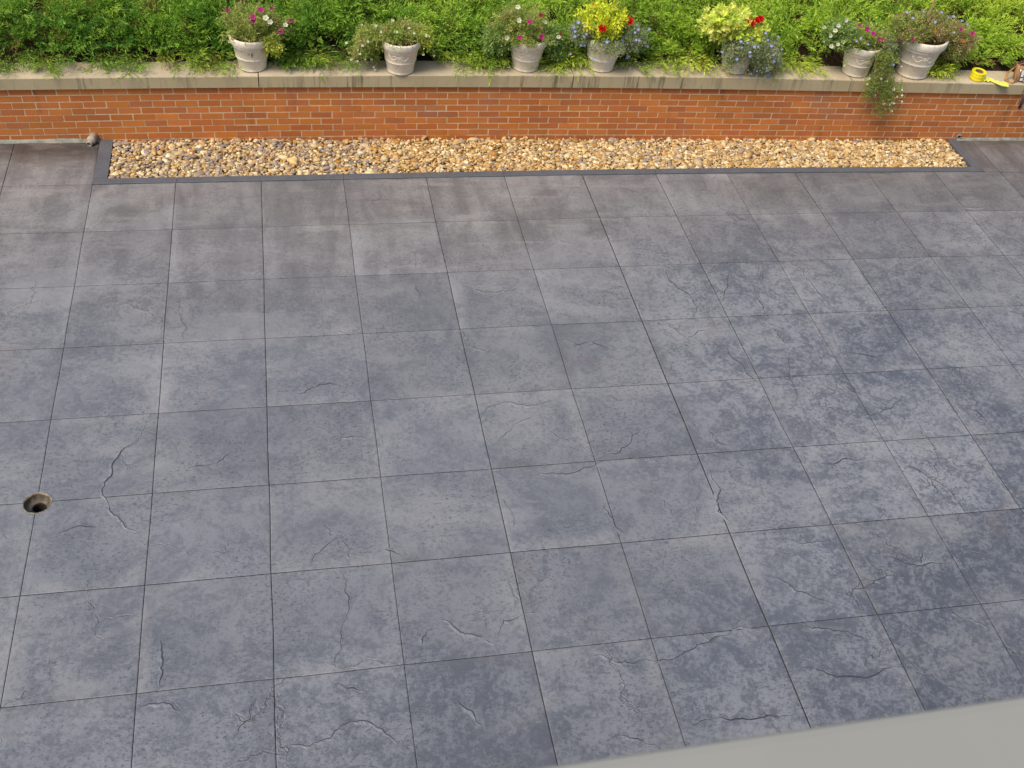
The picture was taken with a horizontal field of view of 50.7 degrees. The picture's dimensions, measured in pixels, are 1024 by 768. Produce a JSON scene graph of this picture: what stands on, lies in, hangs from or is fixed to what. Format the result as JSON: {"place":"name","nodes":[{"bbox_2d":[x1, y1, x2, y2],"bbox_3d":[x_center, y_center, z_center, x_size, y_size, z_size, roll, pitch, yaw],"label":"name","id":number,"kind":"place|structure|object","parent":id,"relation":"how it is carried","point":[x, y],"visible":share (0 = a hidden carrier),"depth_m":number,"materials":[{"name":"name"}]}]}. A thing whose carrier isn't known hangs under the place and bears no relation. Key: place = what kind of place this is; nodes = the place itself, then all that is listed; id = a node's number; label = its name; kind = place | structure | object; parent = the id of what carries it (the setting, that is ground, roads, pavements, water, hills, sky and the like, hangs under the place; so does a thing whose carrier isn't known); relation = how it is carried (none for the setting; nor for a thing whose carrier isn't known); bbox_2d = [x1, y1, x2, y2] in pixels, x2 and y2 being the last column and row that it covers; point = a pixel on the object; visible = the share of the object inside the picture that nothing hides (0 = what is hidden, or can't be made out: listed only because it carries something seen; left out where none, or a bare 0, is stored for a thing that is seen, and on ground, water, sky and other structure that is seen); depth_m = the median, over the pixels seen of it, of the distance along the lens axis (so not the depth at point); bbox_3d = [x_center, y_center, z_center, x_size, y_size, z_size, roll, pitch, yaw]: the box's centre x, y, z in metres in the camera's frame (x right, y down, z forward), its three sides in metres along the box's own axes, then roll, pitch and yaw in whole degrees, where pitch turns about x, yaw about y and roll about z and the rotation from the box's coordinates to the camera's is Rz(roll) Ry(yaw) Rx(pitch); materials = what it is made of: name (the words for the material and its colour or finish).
{"place":"outdoors","nodes":[
{"label":"outdoors","id":0,"kind":"place"},
{"bbox_2d":[0,140,1023,767],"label":"patio","id":1,"kind":"structure","parent":0,"point":[498,472],"depth_m":6.19,"materials":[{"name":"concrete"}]},
{"bbox_2d":[22,492,51,513],"bbox_3d":[-2.496,0.692,5.720,0.149,0.192,0.147,-3,44,-11],"label":"open hole in paving","id":2,"kind":"object","parent":1,"relation":"in","point":[38,502],"visible":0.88,"depth_m":5.70,"materials":[{"name":"brown concrete"}]},
{"bbox_2d":[0,61,1023,143],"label":"brick wall","id":3,"kind":"structure","parent":1,"relation":"on","point":[433,99],"depth_m":8.56,"materials":[{"name":"brick"}]},
{"bbox_2d":[86,132,97,146],"bbox_3d":[-3.179,-1.857,8.177,0.067,0.067,0.124,10,57,3],"label":"pipe outlet","id":4,"kind":"object","parent":3,"relation":"attached to","point":[92,137],"visible":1,"depth_m":8.15,"materials":[{"name":"white plastic"}]},
{"bbox_2d":[215,0,298,72],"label":"potted plant","id":5,"kind":"object","parent":3,"relation":"on","point":[253,33],"visible":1,"depth_m":7.91,"materials":[{"name":"green plant"}]},
{"bbox_2d":[345,14,438,75],"bbox_3d":[-0.908,-2.572,8.150,0.709,0.434,0.390,-3,44,-11],"label":"potted plant","id":6,"kind":"object","parent":3,"relation":"on","point":[402,42],"visible":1,"depth_m":8.09,"materials":[{"name":"green plant"}]},
{"bbox_2d":[473,0,568,72],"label":"potted plant","id":7,"kind":"object","parent":3,"relation":"on","point":[525,39],"visible":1,"depth_m":8.26,"materials":[{"name":"green plant"}]},
{"bbox_2d":[562,0,653,72],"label":"potted plant","id":8,"kind":"object","parent":3,"relation":"on","point":[604,33],"visible":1,"depth_m":8.35,"materials":[{"name":"yellow plant"}]},
{"bbox_2d":[693,1,785,78],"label":"potted plant","id":9,"kind":"object","parent":3,"relation":"on","point":[740,34],"visible":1,"depth_m":8.50,"materials":[{"name":"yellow plant"}]},
{"bbox_2d":[816,13,904,119],"bbox_3d":[2.856,-2.634,8.889,0.835,0.808,0.480,-3,44,-11],"label":"potted plant","id":10,"kind":"object","parent":3,"relation":"on","point":[865,47],"visible":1,"depth_m":8.77,"materials":[{"name":"green plant"}]},
{"bbox_2d":[888,0,983,79],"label":"potted plant","id":11,"kind":"object","parent":3,"relation":"on","point":[928,41],"visible":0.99,"depth_m":8.83,"materials":[{"name":"green plant"}]},
{"bbox_2d":[969,67,986,81],"bbox_3d":[3.955,-2.618,9.153,0.155,0.086,0.125,-21,53,-27],"label":"tape roll","id":12,"kind":"object","parent":3,"relation":"on","point":[977,74],"visible":1,"depth_m":9.11,"materials":[{"name":"plastic"}]},
{"bbox_2d":[983,77,1008,86],"bbox_3d":[4.100,-2.565,9.146,0.224,0.019,0.098,18,44,11],"label":"tape strip","id":13,"kind":"object","parent":3,"relation":"on","point":[988,79],"visible":0.98,"depth_m":9.14,"materials":[{"name":"yellow plastic"}]},
{"bbox_2d":[1004,60,1023,108],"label":"tool belt","id":14,"kind":"object","parent":3,"relation":"on","point":[1018,74],"visible":1,"depth_m":9.17,"materials":[{"name":"orange leather"}]},
{"bbox_2d":[93,139,983,184],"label":"planter curb","id":15,"kind":"structure","parent":1,"relation":"on","point":[102,167],"depth_m":8.39,"materials":[{"name":"grey concrete"}]},
{"bbox_2d":[108,135,966,177],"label":"gravel","id":16,"kind":"structure","parent":15,"relation":"in","point":[571,152],"depth_m":8.61,"materials":[{"name":"beige gravel"}]},
{"bbox_2d":[0,0,1023,71],"bbox_3d":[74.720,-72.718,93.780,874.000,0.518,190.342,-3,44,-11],"label":"terrain","id":17,"kind":"structure","parent":0,"point":[825,58],"depth_m":8.65,"materials":[{"name":"green plant"}]},
{"bbox_2d":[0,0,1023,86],"bbox_3d":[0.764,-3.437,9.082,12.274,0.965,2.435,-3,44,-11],"label":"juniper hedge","id":18,"kind":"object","parent":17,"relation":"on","point":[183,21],"visible":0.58,"depth_m":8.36,"materials":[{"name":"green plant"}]},
{"label":"ground","id":19,"kind":"structure","parent":0,"visible":0},
{"bbox_2d":[543,697,1023,767],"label":"house wall","id":20,"kind":"structure","parent":19,"relation":"on","point":[990,734],"depth_m":0.69,"materials":[{"name":"paint"}]}
]}

